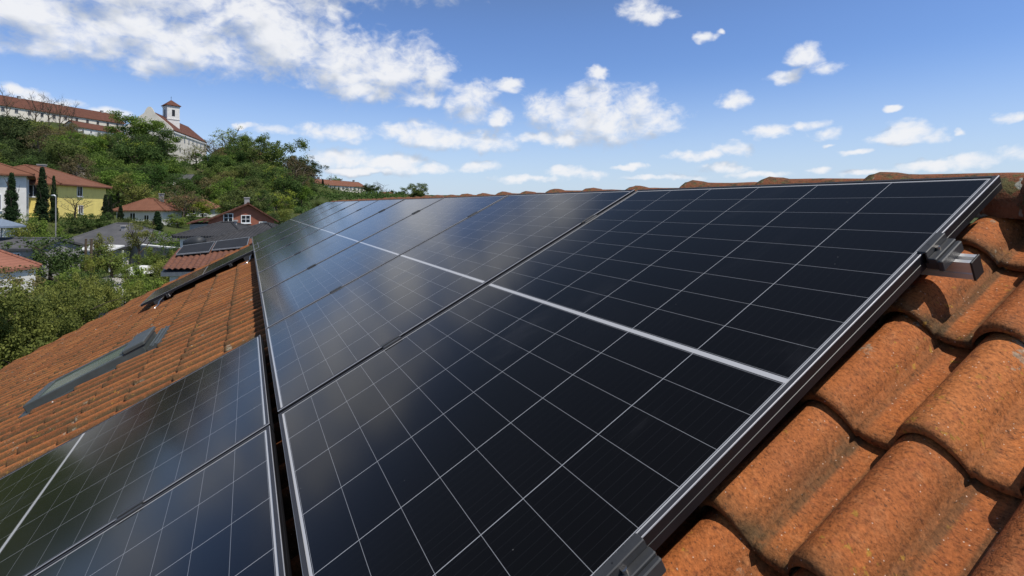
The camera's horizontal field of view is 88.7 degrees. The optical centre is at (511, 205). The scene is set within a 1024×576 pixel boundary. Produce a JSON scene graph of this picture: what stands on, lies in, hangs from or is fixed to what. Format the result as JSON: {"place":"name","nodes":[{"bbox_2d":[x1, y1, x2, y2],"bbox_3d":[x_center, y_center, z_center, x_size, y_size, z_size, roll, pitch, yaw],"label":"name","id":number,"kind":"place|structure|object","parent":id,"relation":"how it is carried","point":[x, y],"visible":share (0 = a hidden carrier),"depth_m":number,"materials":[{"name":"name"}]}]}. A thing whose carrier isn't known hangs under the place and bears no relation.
{"place":"outdoors","nodes":[
{"label":"outdoors","id":0,"kind":"place"},
{"bbox_2d":[5,120,977,349],"bbox_3d":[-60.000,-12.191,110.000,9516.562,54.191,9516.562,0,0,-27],"label":"ground","id":1,"kind":"structure","parent":0,"point":[81,230],"depth_m":86.40,"materials":[{"name":"green plant"}]},
{"bbox_2d":[2,172,20,221],"bbox_3d":[-46.841,-0.595,49.021,1.358,5.006,1.417,0,0,-8],"label":"cypress","id":2,"kind":"object","parent":1,"relation":"on","point":[11,209],"visible":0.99,"depth_m":48.79,"materials":[{"name":"green plant"}]},
{"bbox_2d":[0,217,25,236],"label":"parasol","id":3,"kind":"object","parent":1,"relation":"on","point":[4,223],"visible":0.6,"depth_m":39.74,"materials":[{"name":"white fabric"}]},
{"bbox_2d":[0,163,35,236],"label":"white house","id":4,"kind":"structure","parent":1,"relation":"on","point":[22,177],"depth_m":51.67,"materials":[{"name":"white paint"}]},
{"bbox_2d":[0,249,41,293],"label":"salmon roofed hut","id":5,"kind":"object","parent":1,"relation":"on","point":[9,259],"visible":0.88,"depth_m":32.63,"materials":[{"name":"tile"}]},
{"bbox_2d":[4,218,37,236],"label":"shrub","id":6,"kind":"object","parent":1,"relation":"on","point":[20,232],"visible":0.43,"depth_m":45.94,"materials":[{"name":"green plant"}]},
{"bbox_2d":[0,114,41,158],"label":"broadleaf tree","id":7,"kind":"object","parent":1,"relation":"on","point":[25,122],"visible":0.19,"depth_m":130.15,"materials":[{"name":"green plant"}]},
{"bbox_2d":[0,264,45,298],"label":"hedge","id":8,"kind":"object","parent":1,"relation":"on","point":[22,280],"visible":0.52,"depth_m":26.56,"materials":[{"name":"green plant"}]},
{"bbox_2d":[0,114,51,156],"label":"broadleaf tree","id":9,"kind":"object","parent":1,"relation":"on","point":[14,132],"visible":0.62,"depth_m":127.06,"materials":[{"name":"green plant"}]},
{"bbox_2d":[4,155,57,169],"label":"broadleaf tree","id":10,"kind":"object","parent":1,"relation":"on","point":[31,161],"visible":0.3,"depth_m":84.45,"materials":[{"name":"green plant"}]},
{"bbox_2d":[0,148,65,171],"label":"broadleaf tree","id":11,"kind":"object","parent":1,"relation":"on","point":[39,154],"visible":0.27,"depth_m":87.76,"materials":[{"name":"green plant"}]},
{"bbox_2d":[23,218,52,236],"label":"shrub","id":12,"kind":"object","parent":1,"relation":"on","point":[43,231],"visible":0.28,"depth_m":47.82,"materials":[{"name":"green plant"}]},
{"bbox_2d":[29,167,50,225],"bbox_3d":[-48.549,-0.942,53.850,1.591,6.132,1.939,0,0,1],"label":"cypress","id":13,"kind":"object","parent":1,"relation":"on","point":[41,207],"visible":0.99,"depth_m":53.79,"materials":[{"name":"green plant"}]},
{"bbox_2d":[0,237,83,279],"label":"grey shed","id":14,"kind":"structure","parent":1,"relation":"on","point":[15,249],"depth_m":39.33,"materials":[{"name":"tile"}]},
{"bbox_2d":[16,125,67,151],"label":"budding tree","id":15,"kind":"object","parent":1,"relation":"on","point":[39,134],"visible":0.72,"depth_m":122.77,"materials":[{"name":"green plant"}]},
{"bbox_2d":[0,232,87,284],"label":"shrub","id":16,"kind":"object","parent":1,"relation":"on","point":[61,262],"visible":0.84,"depth_m":35.91,"materials":[{"name":"green plant"}]},
{"bbox_2d":[49,175,59,222],"bbox_3d":[-49.905,-0.541,57.015,0.932,5.449,0.892,0,0,31],"label":"cypress","id":17,"kind":"object","parent":1,"relation":"on","point":[52,201],"visible":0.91,"depth_m":56.87,"materials":[{"name":"green plant"}]},
{"bbox_2d":[31,264,87,294],"bbox_3d":[-25.590,4.603,30.047,2.626,2.505,2.374,0,0,-25],"label":"shrub","id":18,"kind":"object","parent":1,"relation":"on","point":[68,273],"visible":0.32,"depth_m":29.80,"materials":[{"name":"green plant"}]},
{"bbox_2d":[0,95,125,131],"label":"convent","id":19,"kind":"structure","parent":1,"relation":"on","point":[101,117],"depth_m":216.72,"materials":[{"name":"white paint"}]},
{"bbox_2d":[14,164,112,218],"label":"yellow house","id":20,"kind":"structure","parent":1,"relation":"on","point":[70,185],"depth_m":64.10,"materials":[{"name":"yellow paint"}]},
{"bbox_2d":[33,134,95,170],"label":"broadleaf tree","id":21,"kind":"object","parent":1,"relation":"on","point":[55,152],"visible":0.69,"depth_m":92.92,"materials":[{"name":"green plant"}]},
{"bbox_2d":[0,276,146,368],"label":"bush","id":22,"kind":"object","parent":1,"relation":"on","point":[29,322],"visible":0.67,"depth_m":15.07,"materials":[{"name":"green plant"}]},
{"bbox_2d":[55,153,96,178],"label":"budding tree","id":23,"kind":"object","parent":1,"relation":"on","point":[73,170],"visible":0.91,"depth_m":88.53,"materials":[{"name":"brown plant"}]},
{"bbox_2d":[31,272,123,330],"bbox_3d":[-16.247,4.238,19.661,2.816,3.364,2.894,0,0,-34],"label":"bush","id":24,"kind":"object","parent":1,"relation":"on","point":[90,287],"visible":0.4,"depth_m":19.57,"materials":[{"name":"green plant"}]},
{"bbox_2d":[1,213,161,328],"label":"garden ground cover","id":25,"kind":"object","parent":1,"relation":"on","point":[146,278],"visible":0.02,"depth_m":38.75,"materials":[{"name":"green plant"}]},
{"bbox_2d":[56,212,112,228],"bbox_3d":[-46.302,1.736,56.989,1.778,2.096,6.549,0,0,10],"label":"hedge","id":26,"kind":"object","parent":1,"relation":"on","point":[98,222],"visible":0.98,"depth_m":56.58,"materials":[{"name":"green plant"}]},
{"bbox_2d":[60,130,108,156],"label":"broadleaf tree","id":27,"kind":"object","parent":1,"relation":"on","point":[97,141],"visible":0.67,"depth_m":131.65,"materials":[{"name":"green plant"}]},
{"bbox_2d":[72,254,104,276],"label":"shrub","id":28,"kind":"object","parent":1,"relation":"on","point":[86,267],"visible":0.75,"depth_m":37.85,"materials":[{"name":"green plant"}]},
{"bbox_2d":[65,268,114,299],"bbox_3d":[-24.233,4.710,30.196,2.225,2.265,2.944,0,0,-31],"label":"shrub","id":29,"kind":"object","parent":1,"relation":"on","point":[86,274],"visible":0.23,"depth_m":30.14,"materials":[{"name":"green plant"}]},
{"bbox_2d":[62,120,121,135],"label":"convent outbuilding","id":30,"kind":"structure","parent":1,"relation":"on","point":[93,129],"depth_m":211.20,"materials":[{"name":"white paint"}]},
{"bbox_2d":[87,232,115,265],"bbox_3d":[-34.813,4.062,44.128,2.284,3.575,2.079,0,0,-36],"label":"shrub","id":31,"kind":"object","parent":1,"relation":"on","point":[96,243],"visible":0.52,"depth_m":43.91,"materials":[{"name":"green plant"}]},
{"bbox_2d":[86,244,132,277],"bbox_3d":[-30.744,4.360,40.313,3.229,2.814,2.996,0,0,18],"label":"shrub","id":32,"kind":"object","parent":1,"relation":"on","point":[109,263],"visible":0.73,"depth_m":39.85,"materials":[{"name":"green plant"}]},
{"bbox_2d":[91,168,148,204],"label":"broadleaf tree","id":33,"kind":"object","parent":1,"relation":"on","point":[108,175],"visible":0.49,"depth_m":89.01,"materials":[{"name":"green plant"}]},
{"bbox_2d":[66,223,179,264],"bbox_3d":[-38.500,4.833,51.776,7.170,6.219,10.113,0,0,-6],"label":"grey bungalow","id":34,"kind":"object","parent":1,"relation":"on","point":[116,231],"visible":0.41,"depth_m":49.41,"materials":[{"name":"tile"}]},
{"bbox_2d":[108,277,143,306],"bbox_3d":[-17.751,4.591,23.954,1.600,2.598,1.311,0,0,-37],"label":"shrub","id":35,"kind":"object","parent":1,"relation":"on","point":[128,287],"visible":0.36,"depth_m":24.01,"materials":[{"name":"green plant"}]},
{"bbox_2d":[114,262,139,285],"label":"shrub","id":36,"kind":"object","parent":1,"relation":"on","point":[122,272],"visible":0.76,"depth_m":35.84,"materials":[{"name":"green plant"}]},
{"bbox_2d":[86,134,168,170],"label":"broadleaf tree","id":37,"kind":"object","parent":1,"relation":"on","point":[138,152],"visible":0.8,"depth_m":130.28,"materials":[{"name":"green plant"}]},
{"bbox_2d":[104,159,152,172],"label":"broadleaf tree","id":38,"kind":"object","parent":1,"relation":"on","point":[131,166],"visible":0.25,"depth_m":122.40,"materials":[{"name":"green plant"}]},
{"bbox_2d":[109,171,162,205],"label":"broadleaf tree","id":39,"kind":"object","parent":1,"relation":"on","point":[136,193],"visible":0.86,"depth_m":86.20,"materials":[{"name":"green plant"}]},
{"bbox_2d":[121,222,155,265],"bbox_3d":[-31.278,3.636,43.777,2.490,4.570,2.275,0,0,-5],"label":"young tree","id":40,"kind":"object","parent":1,"relation":"on","point":[134,242],"visible":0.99,"depth_m":43.82,"materials":[{"name":"green plant"}]},
{"bbox_2d":[115,264,164,298],"bbox_3d":[-19.115,4.480,27.123,2.022,2.814,2.180,0,0,8],"label":"shrub","id":41,"kind":"object","parent":1,"relation":"on","point":[138,271],"visible":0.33,"depth_m":27.23,"materials":[{"name":"green plant"}]},
{"bbox_2d":[103,110,185,153],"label":"tall tree","id":42,"kind":"object","parent":1,"relation":"on","point":[141,127],"visible":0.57,"depth_m":183.86,"materials":[{"name":"green plant"}]},
{"bbox_2d":[122,162,167,193],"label":"broadleaf tree","id":43,"kind":"object","parent":1,"relation":"on","point":[151,176],"visible":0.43,"depth_m":110.45,"materials":[{"name":"green plant"}]},
{"bbox_2d":[131,246,158,265],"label":"shrub","id":44,"kind":"object","parent":1,"relation":"on","point":[147,260],"visible":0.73,"depth_m":42.59,"materials":[{"name":"green plant"}]},
{"bbox_2d":[112,193,185,224],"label":"white bungalow","id":45,"kind":"object","parent":1,"relation":"on","point":[146,208],"visible":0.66,"depth_m":77.35,"materials":[{"name":"tile"}]},
{"bbox_2d":[130,244,174,264],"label":"garden wall","id":46,"kind":"structure","parent":1,"relation":"on","point":[133,251],"depth_m":46.69,"materials":[{"name":"grey concrete"}]},
{"bbox_2d":[143,259,169,287],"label":"shrub","id":47,"kind":"object","parent":1,"relation":"on","point":[156,269],"visible":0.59,"depth_m":32.66,"materials":[{"name":"green plant"}]},
{"bbox_2d":[132,127,182,158],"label":"broadleaf tree","id":48,"kind":"object","parent":1,"relation":"on","point":[167,134],"visible":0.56,"depth_m":168.00,"materials":[{"name":"green plant"}]},
{"bbox_2d":[151,211,164,231],"bbox_3d":[-40.571,2.538,59.834,2.154,3.793,1.767,0,0,37],"label":"cypress","id":49,"kind":"object","parent":1,"relation":"on","point":[157,222],"visible":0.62,"depth_m":59.80,"materials":[{"name":"green plant"}]},
{"bbox_2d":[133,160,186,188],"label":"broadleaf tree","id":50,"kind":"object","parent":1,"relation":"on","point":[164,174],"visible":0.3,"depth_m":126.23,"materials":[{"name":"green plant"}]},
{"bbox_2d":[148,230,179,246],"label":"hedge","id":51,"kind":"object","parent":1,"relation":"on","point":[167,236],"visible":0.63,"depth_m":49.78,"materials":[{"name":"green plant"}]},
{"bbox_2d":[142,155,185,174],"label":"broadleaf tree","id":52,"kind":"object","parent":1,"relation":"on","point":[172,169],"visible":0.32,"depth_m":143.31,"materials":[{"name":"green plant"}]},
{"bbox_2d":[125,100,205,163],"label":"hilltop church","id":53,"kind":"structure","parent":1,"relation":"on","point":[170,117],"depth_m":243.12,"materials":[{"name":"white paint"}]},
{"bbox_2d":[162,213,189,227],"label":"shrub","id":54,"kind":"object","parent":1,"relation":"on","point":[173,220],"visible":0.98,"depth_m":67.83,"materials":[{"name":"green plant"}]},
{"bbox_2d":[155,172,207,196],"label":"broadleaf tree","id":55,"kind":"object","parent":1,"relation":"on","point":[182,181],"visible":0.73,"depth_m":116.80,"materials":[{"name":"green plant"}]},
{"bbox_2d":[155,184,210,221],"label":"budding tree","id":56,"kind":"object","parent":1,"relation":"on","point":[185,199],"visible":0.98,"depth_m":81.26,"materials":[{"name":"green plant"}]},
{"bbox_2d":[181,143,206,163],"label":"sparse tree","id":57,"kind":"object","parent":1,"relation":"on","point":[192,154],"visible":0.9,"depth_m":220.99,"materials":[{"name":"grey plant"}]},
{"bbox_2d":[185,197,223,218],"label":"broadleaf tree","id":58,"kind":"object","parent":1,"relation":"on","point":[200,205],"visible":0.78,"depth_m":85.51,"materials":[{"name":"green plant"}]},
{"bbox_2d":[6,135,406,225],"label":"undergrowth","id":59,"kind":"object","parent":1,"relation":"on","point":[349,196],"visible":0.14,"depth_m":152.28,"materials":[{"name":"green plant"}]},
{"bbox_2d":[161,238,251,280],"bbox_3d":[-12.668,3.687,22.191,3.213,4.026,8.048,0,0,-27],"label":"annex","id":60,"kind":"object","parent":1,"relation":"on","point":[175,267],"visible":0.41,"depth_m":20.76,"materials":[{"name":"tile"}]},
{"bbox_2d":[176,241,214,255],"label":"dark solar panel","id":61,"kind":"object","parent":60,"relation":"on","point":[205,247],"visible":0.98,"depth_m":23.05,"materials":[{"name":"grey paint"}]},
{"bbox_2d":[212,237,249,250],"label":"dark solar panel","id":62,"kind":"object","parent":60,"relation":"on","point":[237,243],"visible":0.86,"depth_m":24.04,"materials":[{"name":"grey paint"}]},
{"bbox_2d":[181,152,236,169],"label":"broadleaf tree","id":63,"kind":"object","parent":1,"relation":"on","point":[210,160],"visible":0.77,"depth_m":173.95,"materials":[{"name":"green plant"}]},
{"bbox_2d":[172,220,250,247],"bbox_3d":[-22.349,4.077,40.980,5.064,5.838,6.316,0,0,-7],"label":"dark roofed bungalow","id":64,"kind":"object","parent":1,"relation":"on","point":[213,229],"visible":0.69,"depth_m":39.06,"materials":[{"name":"grey tile"}]},
{"bbox_2d":[197,161,250,181],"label":"broadleaf tree","id":65,"kind":"object","parent":1,"relation":"on","point":[222,169],"visible":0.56,"depth_m":144.10,"materials":[{"name":"green plant"}]},
{"bbox_2d":[208,176,245,202],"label":"broadleaf tree","id":66,"kind":"object","parent":1,"relation":"on","point":[227,186],"visible":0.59,"depth_m":106.58,"materials":[{"name":"green plant"}]},
{"bbox_2d":[208,124,251,150],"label":"sparse tree","id":67,"kind":"object","parent":1,"relation":"on","point":[223,137],"visible":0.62,"depth_m":230.49,"materials":[{"name":"green plant"}]},
{"bbox_2d":[187,197,278,229],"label":"red timber house","id":68,"kind":"structure","parent":1,"relation":"on","point":[247,213],"depth_m":57.60,"materials":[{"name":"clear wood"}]},
{"bbox_2d":[220,143,258,165],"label":"broadleaf tree","id":69,"kind":"object","parent":1,"relation":"on","point":[241,157],"visible":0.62,"depth_m":197.41,"materials":[{"name":"green plant"}]},
{"bbox_2d":[206,222,278,242],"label":"dark tiled house","id":70,"kind":"structure","parent":1,"relation":"on","point":[253,230],"depth_m":31.39,"materials":[{"name":"grey tile"}]},
{"bbox_2d":[226,132,269,154],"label":"tall tree","id":71,"kind":"object","parent":1,"relation":"on","point":[243,137],"visible":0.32,"depth_m":224.08,"materials":[{"name":"green plant"}]},
{"bbox_2d":[233,161,266,179],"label":"broadleaf tree","id":72,"kind":"object","parent":1,"relation":"on","point":[243,171],"visible":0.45,"depth_m":148.32,"materials":[{"name":"green plant"}]},
{"bbox_2d":[233,176,266,193],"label":"broadleaf tree","id":73,"kind":"object","parent":1,"relation":"on","point":[256,181],"visible":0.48,"depth_m":123.74,"materials":[{"name":"green plant"}]},
{"bbox_2d":[215,187,285,211],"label":"broadleaf tree","id":74,"kind":"object","parent":1,"relation":"on","point":[237,197],"visible":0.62,"depth_m":82.72,"materials":[{"name":"green plant"}]},
{"bbox_2d":[248,166,279,192],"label":"broadleaf tree","id":75,"kind":"object","parent":1,"relation":"on","point":[262,176],"visible":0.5,"depth_m":136.05,"materials":[{"name":"green plant"}]},
{"bbox_2d":[250,186,279,214],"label":"broadleaf tree","id":76,"kind":"object","parent":1,"relation":"on","point":[268,202],"visible":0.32,"depth_m":90.39,"materials":[{"name":"green plant"}]},
{"bbox_2d":[235,134,309,172],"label":"tall tree","id":77,"kind":"object","parent":1,"relation":"on","point":[275,158],"visible":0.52,"depth_m":201.11,"materials":[{"name":"green plant"}]},
{"bbox_2d":[253,189,297,214],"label":"broadleaf tree","id":78,"kind":"object","parent":1,"relation":"on","point":[288,199],"visible":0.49,"depth_m":101.69,"materials":[{"name":"green plant"}]},
{"bbox_2d":[265,208,297,222],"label":"shrub","id":79,"kind":"object","parent":1,"relation":"on","point":[284,212],"visible":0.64,"depth_m":84.49,"materials":[{"name":"green plant"}]},
{"bbox_2d":[266,167,306,206],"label":"broadleaf tree","id":80,"kind":"object","parent":1,"relation":"on","point":[295,186],"visible":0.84,"depth_m":121.88,"materials":[{"name":"green plant"}]},
{"bbox_2d":[279,155,321,198],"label":"budding tree","id":81,"kind":"object","parent":1,"relation":"on","point":[295,169],"visible":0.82,"depth_m":137.27,"materials":[{"name":"green plant"}]},
{"bbox_2d":[294,186,316,205],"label":"broadleaf tree","id":82,"kind":"object","parent":1,"relation":"on","point":[305,190],"visible":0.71,"depth_m":128.24,"materials":[{"name":"green plant"}]},
{"bbox_2d":[299,156,329,178],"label":"tall tree","id":83,"kind":"object","parent":1,"relation":"on","point":[316,170],"visible":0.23,"depth_m":218.32,"materials":[{"name":"green plant"}]},
{"bbox_2d":[315,177,363,192],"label":"terraced row","id":84,"kind":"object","parent":1,"relation":"on","point":[341,184],"visible":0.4,"depth_m":307.24,"materials":[{"name":"orange tile"}]},
{"bbox_2d":[400,183,431,196],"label":"tall tree","id":85,"kind":"object","parent":1,"relation":"on","point":[415,191],"visible":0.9,"depth_m":198.91,"materials":[{"name":"green plant"}]},
{"bbox_2d":[0,172,1023,575],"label":"tiled house","id":86,"kind":"structure","parent":1,"relation":"on","point":[890,442],"depth_m":0.96,"materials":[{"name":"ceramic"}]},
{"bbox_2d":[18,325,170,418],"bbox_3d":[-3.614,1.425,4.613,1.050,0.160,0.760,-29,13,-24],"label":"roof window","id":87,"kind":"structure","parent":86,"relation":"in","point":[147,340],"depth_m":4.46,"materials":[{"name":"grey metal"}]},
{"bbox_2d":[243,252,253,263],"bbox_3d":[-4.049,0.822,8.042,0.216,0.100,0.436,-29,13,-24],"label":"roof hook","id":88,"kind":"object","parent":86,"relation":"attached to","point":[248,258],"visible":0.81,"depth_m":8.13,"materials":[{"name":"silver metal"}]},
{"bbox_2d":[140,242,258,306],"bbox_3d":[-4.946,1.061,8.455,1.722,0.036,1.318,-29,13,-24],"label":"solar panel","id":89,"kind":"object","parent":88,"relation":"on","point":[194,276],"visible":0.86,"depth_m":8.16,"materials":[{"name":"glass"}]},
{"bbox_2d":[921,254,983,280],"bbox_3d":[-1.770,0.130,6.491,0.039,0.043,12.115,-29,13,-24],"label":"mounting rail","id":90,"kind":"object","parent":86,"relation":"attached to","point":[965,266],"visible":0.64,"depth_m":1.10,"materials":[{"name":"metal"}]},
{"bbox_2d":[253,201,358,251],"bbox_3d":[-3.431,0.329,8.692,1.722,0.036,1.318,-29,13,-24],"label":"solar panel","id":91,"kind":"object","parent":90,"relation":"on","point":[300,226],"visible":0.77,"depth_m":8.63,"materials":[{"name":"glass"}]},
{"bbox_2d":[254,200,377,260],"bbox_3d":[-2.824,0.330,7.496,1.722,0.036,1.318,-29,13,-24],"label":"solar panel","id":92,"kind":"object","parent":90,"relation":"attached to","point":[299,234],"visible":0.77,"depth_m":7.44,"materials":[{"name":"glass"}]},
{"bbox_2d":[260,195,507,328],"bbox_3d":[-1.004,0.330,3.908,1.722,0.038,1.318,-29,13,-24],"label":"solar panel","id":93,"kind":"object","parent":90,"relation":"on","point":[297,292],"visible":0.73,"depth_m":3.76,"materials":[{"name":"glass"}]},
{"bbox_2d":[917,233,963,270],"bbox_3d":[0.919,0.098,1.124,0.092,0.042,0.044,-29,13,-24],"label":"end clamp","id":94,"kind":"object","parent":90,"relation":"attached to","point":[941,251],"visible":1,"depth_m":1.11,"materials":[{"name":"silver metal"}]},
{"bbox_3d":[-2.526,0.560,6.084,0.039,0.043,12.158,-29,13,-24],"label":"mounting rail","id":95,"kind":"object","parent":86,"relation":"attached to","visible":0},
{"bbox_2d":[252,202,332,240],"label":"solar panel","id":96,"kind":"object","parent":95,"relation":"on","point":[289,221],"visible":0.68,"depth_m":11.07,"materials":[{"name":"glass"}]},
{"bbox_2d":[252,201,344,245],"bbox_3d":[-4.038,0.328,9.887,1.722,0.036,1.318,-29,13,-24],"label":"solar panel","id":97,"kind":"object","parent":95,"relation":"on","point":[294,223],"visible":0.75,"depth_m":9.85,"materials":[{"name":"glass"}]},
{"bbox_2d":[255,199,403,272],"bbox_3d":[-2.218,0.329,6.300,1.722,0.036,1.318,-29,13,-24],"label":"solar panel","id":98,"kind":"object","parent":95,"relation":"on","point":[312,239],"visible":0.82,"depth_m":6.21,"materials":[{"name":"glass"}]},
{"bbox_2d":[257,198,441,292],"bbox_3d":[-1.611,0.331,5.104,1.722,0.036,1.318,-29,13,-24],"label":"solar panel","id":99,"kind":"object","parent":95,"relation":"on","point":[285,269],"visible":0.81,"depth_m":5.00,"materials":[{"name":"glass"}]},
{"bbox_2d":[265,189,634,413],"bbox_3d":[-0.399,0.328,2.711,1.722,0.038,1.318,-29,13,-24],"label":"solar panel","id":100,"kind":"object","parent":95,"relation":"on","point":[320,343],"visible":0.81,"depth_m":2.48,"materials":[{"name":"glass"}]},
{"bbox_2d":[593,533,665,575],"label":"end clamp","id":101,"kind":"object","parent":95,"relation":"attached to","point":[634,555],"visible":1,"depth_m":0.74,"materials":[{"name":"silver metal"}]},
{"bbox_2d":[278,175,1002,575],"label":"solar panel","id":102,"kind":"object","parent":95,"relation":"on","point":[594,395],"visible":1,"depth_m":1.19,"materials":[{"name":"laminate"}]},
{"label":"mounting rail","id":103,"kind":"object","parent":86,"relation":"attached to","visible":0},
{"bbox_2d":[114,499,144,522],"bbox_3d":[-1.125,0.908,1.544,0.072,0.017,0.041,-29,13,-24],"label":"clamp","id":104,"kind":"object","parent":103,"relation":"attached to","point":[130,510],"visible":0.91,"depth_m":1.54,"materials":[{"name":"silver metal"}]},
{"bbox_2d":[0,335,274,575],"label":"solar panel","id":105,"kind":"object","parent":103,"relation":"on","point":[63,498],"visible":0.96,"depth_m":1.95,"materials":[{"name":"glass"}]},
{"bbox_2d":[30,425,291,575],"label":"solar panel","id":106,"kind":"object","parent":103,"relation":"on","point":[223,515],"visible":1,"depth_m":1.34,"materials":[{"name":"glass"}]},
{"bbox_2d":[0,0,1023,194],"label":"sky","id":107,"kind":"structure","parent":0,"point":[452,97],"materials":[{"name":"blue"}]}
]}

